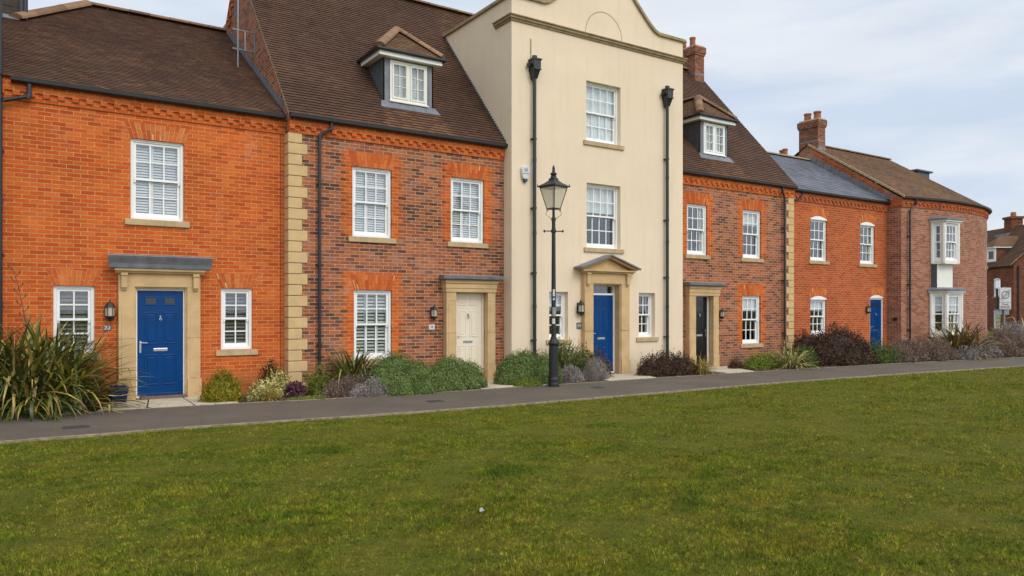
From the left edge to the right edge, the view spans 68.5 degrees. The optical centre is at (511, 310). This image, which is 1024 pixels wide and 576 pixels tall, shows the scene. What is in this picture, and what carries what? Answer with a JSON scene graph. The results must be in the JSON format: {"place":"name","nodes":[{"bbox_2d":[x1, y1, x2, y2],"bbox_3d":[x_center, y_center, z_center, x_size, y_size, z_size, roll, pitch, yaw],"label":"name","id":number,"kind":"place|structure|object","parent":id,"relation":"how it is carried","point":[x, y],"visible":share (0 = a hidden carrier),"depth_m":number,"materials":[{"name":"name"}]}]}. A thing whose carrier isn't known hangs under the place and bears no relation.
{"place":"outdoors","nodes":[
{"label":"outdoors","id":0,"kind":"place"},
{"bbox_2d":[0,0,31,355],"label":"terraced house","id":1,"kind":"structure","parent":0,"point":[9,6],"depth_m":13.02,"materials":[{"name":"brown brick"}]},
{"bbox_2d":[0,0,285,402],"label":"terraced house","id":2,"kind":"structure","parent":0,"point":[143,177],"depth_m":14.58,"materials":[{"name":"orange brick"}]},
{"bbox_2d":[53,286,100,359],"bbox_3d":[-7.999,0.233,13.735,0.851,1.355,0.228,0,0,-33],"label":"window","id":3,"kind":"structure","parent":2,"relation":"in","point":[89,290],"depth_m":13.79,"materials":[{"name":"white paint"}]},
{"bbox_2d":[125,138,189,227],"bbox_3d":[-6.842,-2.436,14.501,1.134,1.643,0.228,0,0,-33],"label":"window","id":4,"kind":"structure","parent":2,"relation":"in","point":[138,218],"depth_m":14.54,"materials":[{"name":"white paint"}]},
{"bbox_2d":[137,291,182,395],"bbox_3d":[-6.760,0.627,14.462,0.800,2.003,0.108,0,0,-33],"label":"door","id":5,"kind":"structure","parent":2,"relation":"in","point":[159,313],"depth_m":14.46,"materials":[{"name":"blue paint"}]},
{"bbox_2d":[216,288,257,355],"bbox_3d":[-5.618,0.233,15.312,0.818,1.355,0.228,0,0,-33],"label":"window","id":6,"kind":"structure","parent":2,"relation":"in","point":[246,344],"depth_m":15.36,"materials":[{"name":"white paint"}]},
{"bbox_2d":[303,363,336,395],"bbox_3d":[-3.973,1.382,15.278,0.696,0.683,0.809,0,0,18],"label":"rosemary","id":7,"kind":"object","parent":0,"point":[314,387],"visible":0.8,"depth_m":15.21,"materials":[{"name":"green plant"}]},
{"bbox_2d":[223,0,507,387],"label":"terraced house","id":8,"kind":"structure","parent":0,"point":[393,139],"depth_m":17.27,"materials":[{"name":"brick"}]},
{"bbox_2d":[348,166,395,243],"bbox_3d":[-3.123,-2.317,16.663,1.125,1.645,0.228,0,0,-33],"label":"window","id":9,"kind":"structure","parent":8,"relation":"in","point":[384,236],"depth_m":16.73,"materials":[{"name":"white paint"}]},
{"bbox_2d":[354,290,390,364],"bbox_3d":[-3.107,0.376,16.674,1.095,1.648,0.228,0,0,-33],"label":"window","id":10,"kind":"structure","parent":8,"relation":"in","point":[387,293],"depth_m":16.76,"materials":[{"name":"white paint"}]},
{"bbox_2d":[447,177,487,248],"bbox_3d":[-1.096,-2.322,18.005,1.116,1.645,0.228,0,0,-33],"label":"window","id":11,"kind":"structure","parent":8,"relation":"in","point":[460,241],"depth_m":18.08,"materials":[{"name":"white paint"}]},
{"bbox_2d":[456,294,481,371],"bbox_3d":[-1.053,0.614,17.988,0.770,2.028,0.108,0,0,-33],"label":"door","id":12,"kind":"structure","parent":8,"relation":"in","point":[468,306],"depth_m":18.02,"materials":[{"name":"beige wood"}]},
{"bbox_2d":[0,315,1023,575],"bbox_3d":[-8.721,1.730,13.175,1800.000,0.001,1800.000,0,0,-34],"label":"ground","id":13,"kind":"structure","parent":0,"point":[544,431],"depth_m":7.35,"materials":[{"name":"green plant"}]},
{"bbox_2d":[97,396,237,410],"bbox_3d":[-6.369,1.715,13.791,2.268,0.070,1.452,0,0,-34],"label":"paved step","id":14,"kind":"object","parent":13,"relation":"on","point":[166,402],"visible":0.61,"depth_m":13.60,"materials":[{"name":"beige stone"}]},
{"bbox_2d":[107,385,129,401],"bbox_3d":[-7.208,1.530,13.771,0.370,0.310,0.337,0,0,-34],"label":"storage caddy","id":15,"kind":"object","parent":14,"relation":"on","point":[118,396],"visible":0.56,"depth_m":13.68,"materials":[{"name":"blue plastic"}]},
{"bbox_2d":[0,357,1023,443],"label":"path edging","id":16,"kind":"object","parent":13,"relation":"on","point":[208,426],"visible":0.62,"depth_m":13.27,"materials":[{"name":"grey concrete"}]},
{"bbox_2d":[480,380,545,388],"bbox_3d":[-0.340,1.715,17.319,1.827,0.070,1.600,0,0,-34],"label":"paved step","id":17,"kind":"object","parent":13,"relation":"on","point":[491,384],"visible":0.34,"depth_m":16.83,"materials":[{"name":"beige stone"}]},
{"bbox_2d":[62,357,1007,413],"bbox_3d":[6.943,1.706,22.123,52.000,0.046,7.567,0,0,-34],"label":"planting bed","id":18,"kind":"object","parent":13,"relation":"on","point":[286,398],"visible":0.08,"depth_m":17.68,"materials":[{"name":"soil"}]},
{"bbox_2d":[0,391,90,417],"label":"shrub","id":19,"kind":"object","parent":18,"relation":"on","point":[63,410],"visible":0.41,"depth_m":12.30,"materials":[{"name":"green plant"}]},
{"bbox_2d":[0,264,157,422],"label":"new zealand flax","id":20,"kind":"object","parent":18,"relation":"on","point":[43,367],"visible":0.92,"depth_m":12.28,"materials":[{"name":"green plant"}]},
{"bbox_2d":[197,364,245,402],"bbox_3d":[-5.434,1.363,14.030,0.860,0.721,0.798,0,0,-34],"label":"conifer bush","id":21,"kind":"object","parent":18,"relation":"on","point":[223,387],"visible":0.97,"depth_m":13.89,"materials":[{"name":"yellow plant"}]},
{"bbox_2d":[256,357,279,390],"bbox_3d":[-4.891,1.332,15.167,0.639,0.784,0.570,0,0,-34],"label":"mahonia","id":22,"kind":"object","parent":18,"relation":"on","point":[266,370],"visible":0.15,"depth_m":15.15,"materials":[{"name":"green plant"}]},
{"bbox_2d":[251,386,284,401],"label":"golden sedge","id":23,"kind":"object","parent":18,"relation":"on","point":[271,395],"visible":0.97,"depth_m":14.17,"materials":[{"name":"yellow plant"}]},
{"bbox_2d":[246,367,290,400],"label":"variegated shrub","id":24,"kind":"object","parent":18,"relation":"on","point":[278,383],"visible":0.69,"depth_m":14.73,"materials":[{"name":"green plant"}]},
{"bbox_2d":[284,380,307,396],"bbox_3d":[-4.307,1.559,14.930,0.484,0.331,0.432,0,0,-34],"label":"heuchera","id":25,"kind":"object","parent":18,"relation":"on","point":[295,388],"visible":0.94,"depth_m":14.83,"materials":[{"name":"purple plant"}]},
{"bbox_2d":[288,394,339,399],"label":"creeping plant","id":26,"kind":"object","parent":18,"relation":"on","point":[319,396],"visible":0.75,"depth_m":14.53,"materials":[{"name":"green plant"}]},
{"bbox_2d":[317,370,371,397],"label":"heather","id":27,"kind":"object","parent":18,"relation":"on","point":[333,389],"visible":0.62,"depth_m":14.81,"materials":[{"name":"purple plant"}]},
{"bbox_2d":[306,339,388,387],"bbox_3d":[-3.288,1.150,15.745,2.324,1.129,2.143,0,0,-15],"label":"flax plant","id":28,"kind":"object","parent":18,"relation":"on","point":[358,366],"visible":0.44,"depth_m":15.43,"materials":[{"name":"green plant"}]},
{"bbox_2d":[349,375,392,397],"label":"lavender","id":29,"kind":"object","parent":18,"relation":"on","point":[372,390],"visible":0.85,"depth_m":14.85,"materials":[{"name":"plant"}]},
{"bbox_2d":[367,348,438,395],"bbox_3d":[-2.336,1.261,15.640,1.651,0.929,1.500,0,0,-34],"label":"hebe bush","id":30,"kind":"object","parent":18,"relation":"on","point":[400,374],"visible":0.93,"depth_m":15.28,"materials":[{"name":"green plant"}]},
{"bbox_2d":[429,353,487,392],"bbox_3d":[-1.257,1.318,16.249,1.662,0.814,1.114,0,0,-34],"label":"hebe bush","id":31,"kind":"object","parent":18,"relation":"on","point":[452,374],"visible":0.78,"depth_m":16.01,"materials":[{"name":"green plant"}]},
{"bbox_2d":[14,357,1014,417],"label":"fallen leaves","id":32,"kind":"object","parent":18,"relation":"on","point":[560,385],"visible":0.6,"depth_m":18.07,"materials":[{"name":"brown plant"}]},
{"bbox_2d":[492,348,562,384],"bbox_3d":[0.371,1.286,17.528,1.781,0.878,1.108,0,0,-34],"label":"hebe bush","id":33,"kind":"object","parent":18,"relation":"on","point":[516,368],"visible":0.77,"depth_m":17.21,"materials":[{"name":"green plant"}]},
{"bbox_2d":[513,376,542,386],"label":"hebe bush","id":34,"kind":"object","parent":18,"relation":"on","point":[534,381],"visible":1,"depth_m":16.81,"materials":[{"name":"green plant"}]},
{"bbox_2d":[535,331,595,372],"bbox_3d":[1.166,1.078,18.408,2.332,1.291,1.036,0,0,-34],"label":"dark shrub","id":35,"kind":"object","parent":18,"relation":"on","point":[580,361],"visible":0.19,"depth_m":18.45,"materials":[{"name":"green plant"}]},
{"bbox_2d":[538,341,596,371],"bbox_3d":[1.285,1.159,18.091,1.383,1.107,1.650,0,0,-7],"label":"flax plant","id":36,"kind":"object","parent":18,"relation":"on","point":[563,364],"visible":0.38,"depth_m":18.05,"materials":[{"name":"green plant"}]},
{"bbox_2d":[559,364,585,383],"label":"lavender","id":37,"kind":"object","parent":18,"relation":"on","point":[574,375],"visible":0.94,"depth_m":17.65,"materials":[{"name":"grey plant"}]},
{"bbox_2d":[581,356,609,380],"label":"lavender","id":38,"kind":"object","parent":18,"relation":"on","point":[590,373],"visible":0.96,"depth_m":18.24,"materials":[{"name":"grey plant"}]},
{"bbox_2d":[581,347,613,376],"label":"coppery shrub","id":39,"kind":"object","parent":18,"relation":"on","point":[606,366],"visible":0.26,"depth_m":18.86,"materials":[{"name":"brown plant"}]},
{"bbox_2d":[634,345,700,376],"bbox_3d":[4.145,1.309,19.906,2.238,0.836,1.008,0,0,-25],"label":"barberry","id":40,"kind":"object","parent":18,"relation":"on","point":[663,364],"visible":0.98,"depth_m":19.64,"materials":[{"name":"purple plant"}]},
{"bbox_2d":[691,353,724,374],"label":"golden grass","id":41,"kind":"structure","parent":18,"relation":"on","point":[703,369],"depth_m":19.91,"materials":[{"name":"yellow plant"}]},
{"bbox_2d":[727,357,743,368],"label":"shrub","id":42,"kind":"object","parent":18,"relation":"on","point":[734,364],"visible":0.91,"depth_m":21.80,"materials":[{"name":"purple plant"}]},
{"bbox_2d":[742,350,780,369],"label":"green shrub","id":43,"kind":"object","parent":18,"relation":"on","point":[762,361],"visible":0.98,"depth_m":21.92,"materials":[{"name":"green plant"}]},
{"bbox_2d":[764,338,822,369],"bbox_3d":[8.215,1.225,22.143,1.824,0.980,2.225,0,0,-5],"label":"variegated flax","id":44,"kind":"object","parent":18,"relation":"on","point":[795,360],"visible":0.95,"depth_m":22.01,"materials":[{"name":"plant"}]},
{"bbox_2d":[785,328,820,359],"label":"purple shrub","id":45,"kind":"object","parent":18,"relation":"on","point":[804,340],"visible":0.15,"depth_m":24.05,"materials":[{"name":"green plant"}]},
{"bbox_2d":[794,344,819,367],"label":"green shrub","id":46,"kind":"object","parent":18,"relation":"on","point":[806,354],"visible":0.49,"depth_m":22.74,"materials":[{"name":"green plant"}]},
{"bbox_2d":[806,322,866,365],"bbox_3d":[10.179,1.019,23.530,2.352,1.409,1.433,0,0,-34],"label":"purple shrub","id":47,"kind":"object","parent":18,"relation":"on","point":[838,348],"visible":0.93,"depth_m":23.11,"materials":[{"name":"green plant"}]},
{"bbox_2d":[851,331,879,364],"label":"purple shrub","id":48,"kind":"object","parent":18,"relation":"on","point":[870,357],"visible":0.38,"depth_m":24.05,"materials":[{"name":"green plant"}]},
{"bbox_2d":[866,336,918,363],"bbox_3d":[12.369,1.219,24.796,2.440,1.017,1.245,0,0,-16],"label":"juniper","id":49,"kind":"object","parent":18,"relation":"on","point":[885,357],"visible":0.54,"depth_m":24.43,"materials":[{"name":"green plant"}]},
{"bbox_2d":[889,337,929,362],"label":"heather","id":50,"kind":"object","parent":18,"relation":"on","point":[914,352],"visible":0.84,"depth_m":24.76,"materials":[{"name":"plant"}]},
{"bbox_2d":[920,337,958,361],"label":"heather","id":51,"kind":"object","parent":18,"relation":"on","point":[939,350],"visible":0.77,"depth_m":25.42,"materials":[{"name":"plant"}]},
{"bbox_2d":[919,317,1016,360],"bbox_3d":[16.199,0.937,26.847,3.402,1.555,3.639,0,0,13],"label":"bronze flax","id":52,"kind":"object","parent":18,"relation":"on","point":[959,339],"visible":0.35,"depth_m":26.54,"materials":[{"name":"brown plant"}]},
{"bbox_2d":[954,342,1003,359],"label":"lavender","id":53,"kind":"object","parent":18,"relation":"on","point":[968,354],"visible":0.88,"depth_m":26.11,"materials":[{"name":"grey plant"}]},
{"bbox_2d":[981,327,1023,357],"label":"heather","id":54,"kind":"object","parent":18,"relation":"on","point":[1015,348],"visible":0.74,"depth_m":27.74,"materials":[{"name":"plant"}]},
{"bbox_2d":[993,320,1023,341],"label":"lavender","id":55,"kind":"object","parent":18,"relation":"on","point":[1016,329],"visible":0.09,"depth_m":29.28,"materials":[{"name":"grey plant"}]},
{"bbox_2d":[602,373,655,380],"bbox_3d":[2.829,1.715,19.183,2.073,0.070,1.354,0,0,-34],"label":"paved step","id":56,"kind":"object","parent":13,"relation":"on","point":[624,376],"visible":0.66,"depth_m":18.85,"materials":[{"name":"beige stone"}]},
{"bbox_2d":[707,366,753,373],"bbox_3d":[6.147,1.715,21.506,1.974,0.071,1.778,0,0,-34],"label":"paved step","id":57,"kind":"object","parent":13,"relation":"on","point":[722,369],"visible":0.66,"depth_m":21.07,"materials":[{"name":"beige stone"}]},
{"bbox_2d":[994,287,1010,328],"bbox_3d":[22.222,0.430,34.050,0.670,3.000,0.137,0,0,0],"label":"road sign","id":58,"kind":"object","parent":13,"relation":"on","point":[1004,301],"visible":0.99,"depth_m":33.99,"materials":[{"name":"white metal"}]},
{"bbox_2d":[987,212,1023,330],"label":"distant house","id":59,"kind":"structure","parent":13,"relation":"on","point":[1005,255],"depth_m":62.41,"materials":[{"name":"brown brick"}]},
{"bbox_2d":[992,278,999,297],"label":"window","id":60,"kind":"structure","parent":59,"relation":"in","point":[995,279],"depth_m":62.41,"materials":[{"name":"white paint"}]},
{"bbox_2d":[992,311,999,329],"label":"window","id":61,"kind":"structure","parent":59,"relation":"in","point":[993,311],"depth_m":62.41,"materials":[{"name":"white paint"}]},
{"bbox_2d":[0,357,1023,440],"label":"path","id":62,"kind":"structure","parent":0,"point":[96,422],"depth_m":13.87,"materials":[{"name":"grey asphalt"}]},
{"bbox_2d":[62,425,89,429],"bbox_3d":[-6.329,1.696,10.921,0.340,0.018,0.272,0,0,-34],"label":"drain cover","id":63,"kind":"object","parent":62,"relation":"on","point":[76,427],"visible":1,"depth_m":10.88,"materials":[{"name":"metal"}]},
{"bbox_2d":[426,400,444,402],"bbox_3d":[-1.437,1.696,14.039,0.300,0.018,0.240,0,0,-34],"label":"drain cover","id":64,"kind":"object","parent":62,"relation":"on","point":[430,401],"visible":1,"depth_m":13.99,"materials":[{"name":"metal"}]},
{"bbox_2d":[537,165,569,386],"bbox_3d":[0.929,-0.776,16.804,0.533,4.948,0.533,0,0,45],"label":"street lamp","id":65,"kind":"object","parent":62,"relation":"on","point":[553,189],"visible":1,"depth_m":16.75,"materials":[{"name":"black metal"}]},
{"bbox_2d":[28,0,1023,294],"label":"sky","id":66,"kind":"structure","parent":0,"point":[936,86],"materials":[{"name":"white"}]},
{"bbox_2d":[427,0,687,373],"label":"tower house","id":67,"kind":"structure","parent":0,"point":[584,98],"depth_m":19.66,"materials":[{"name":"paint"}]},
{"bbox_2d":[546,292,571,343],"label":"window","id":68,"kind":"structure","parent":67,"relation":"in","point":[560,296],"depth_m":19.26,"materials":[{"name":"white paint"}]},
{"bbox_2d":[593,295,612,370],"bbox_3d":[2.365,0.614,19.926,0.820,2.028,0.108,0,0,-33],"label":"door","id":69,"kind":"structure","parent":67,"relation":"in","point":[602,304],"depth_m":19.98,"materials":[{"name":"blue wood"}]},
{"bbox_2d":[583,82,623,149],"bbox_3d":[2.360,-5.132,19.915,1.380,1.675,0.299,0,0,-33],"label":"window","id":70,"kind":"structure","parent":67,"relation":"in","point":[601,101],"depth_m":20.06,"materials":[{"name":"white paint"}]},
{"bbox_2d":[584,184,623,253],"bbox_3d":[2.364,-2.420,19.918,1.360,1.800,0.299,0,0,-33],"label":"window","id":71,"kind":"structure","parent":67,"relation":"in","point":[601,199],"depth_m":20.03,"materials":[{"name":"white paint"}]},
{"bbox_2d":[636,293,658,341],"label":"window","id":72,"kind":"structure","parent":67,"relation":"in","point":[647,335],"depth_m":20.93,"materials":[{"name":"white paint"}]},
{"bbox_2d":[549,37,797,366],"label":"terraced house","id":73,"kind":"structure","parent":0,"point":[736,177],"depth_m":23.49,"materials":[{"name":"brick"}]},
{"bbox_2d":[685,204,710,258],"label":"window","id":74,"kind":"structure","parent":73,"relation":"in","point":[701,254],"depth_m":22.46,"materials":[{"name":"white paint"}]},
{"bbox_2d":[696,297,706,364],"bbox_3d":[5.572,0.614,22.373,0.670,2.028,0.109,0,0,-33],"label":"door","id":75,"kind":"structure","parent":73,"relation":"in","point":[701,302],"depth_m":22.43,"materials":[{"name":"black wood"}]},
{"bbox_2d":[740,296,763,347],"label":"window","id":76,"kind":"structure","parent":73,"relation":"in","point":[749,303],"depth_m":23.79,"materials":[{"name":"white paint"}]},
{"bbox_2d":[741,210,763,262],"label":"window","id":77,"kind":"structure","parent":73,"relation":"in","point":[750,218],"depth_m":23.81,"materials":[{"name":"white paint"}]},
{"bbox_2d":[688,151,890,352],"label":"terraced house","id":78,"kind":"structure","parent":0,"point":[839,282],"depth_m":26.85,"materials":[{"name":"orange brick"}]},
{"bbox_2d":[810,296,826,337],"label":"window","id":79,"kind":"structure","parent":78,"relation":"in","point":[817,302],"depth_m":26.11,"materials":[{"name":"white paint"}]},
{"bbox_2d":[809,216,829,264],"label":"window","id":80,"kind":"structure","parent":78,"relation":"in","point":[818,260],"depth_m":26.11,"materials":[{"name":"white paint"}]},
{"bbox_2d":[859,222,876,267],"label":"window","id":81,"kind":"structure","parent":78,"relation":"in","point":[869,263],"depth_m":27.76,"materials":[{"name":"white paint"}]},
{"bbox_2d":[870,300,880,349],"bbox_3d":[13.505,0.614,27.935,0.760,2.028,0.108,0,0,-33],"label":"door","id":82,"kind":"structure","parent":78,"relation":"in","point":[875,314],"depth_m":27.95,"materials":[{"name":"blue paint"}]},
{"bbox_2d":[779,111,991,347],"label":"corner house","id":83,"kind":"structure","parent":0,"point":[937,268],"depth_m":28.56,"materials":[{"name":"brick"}]},
{"bbox_2d":[934,223,941,260],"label":"window","id":84,"kind":"structure","parent":83,"relation":"in","point":[936,258],"depth_m":28.33,"materials":[{"name":"white paint"}]},
{"bbox_2d":[933,294,943,333],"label":"window","id":85,"kind":"structure","parent":83,"relation":"in","point":[938,299],"depth_m":28.36,"materials":[{"name":"white paint"}]},
{"bbox_2d":[949,226,951,257],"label":"window","id":86,"kind":"structure","parent":83,"relation":"in","point":[950,226],"depth_m":28.81,"materials":[{"name":"white paint"}]},
{"bbox_2d":[946,223,957,260],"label":"window","id":87,"kind":"structure","parent":83,"relation":"in","point":[953,226],"depth_m":28.47,"materials":[{"name":"white paint"}]},
{"bbox_2d":[952,311,954,330],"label":"window","id":88,"kind":"structure","parent":83,"relation":"in","point":[952,311],"depth_m":28.94,"materials":[{"name":"white paint"}]},
{"bbox_2d":[948,294,960,333],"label":"window","id":89,"kind":"structure","parent":83,"relation":"in","point":[953,299],"depth_m":28.48,"materials":[{"name":"white paint"}]}
]}

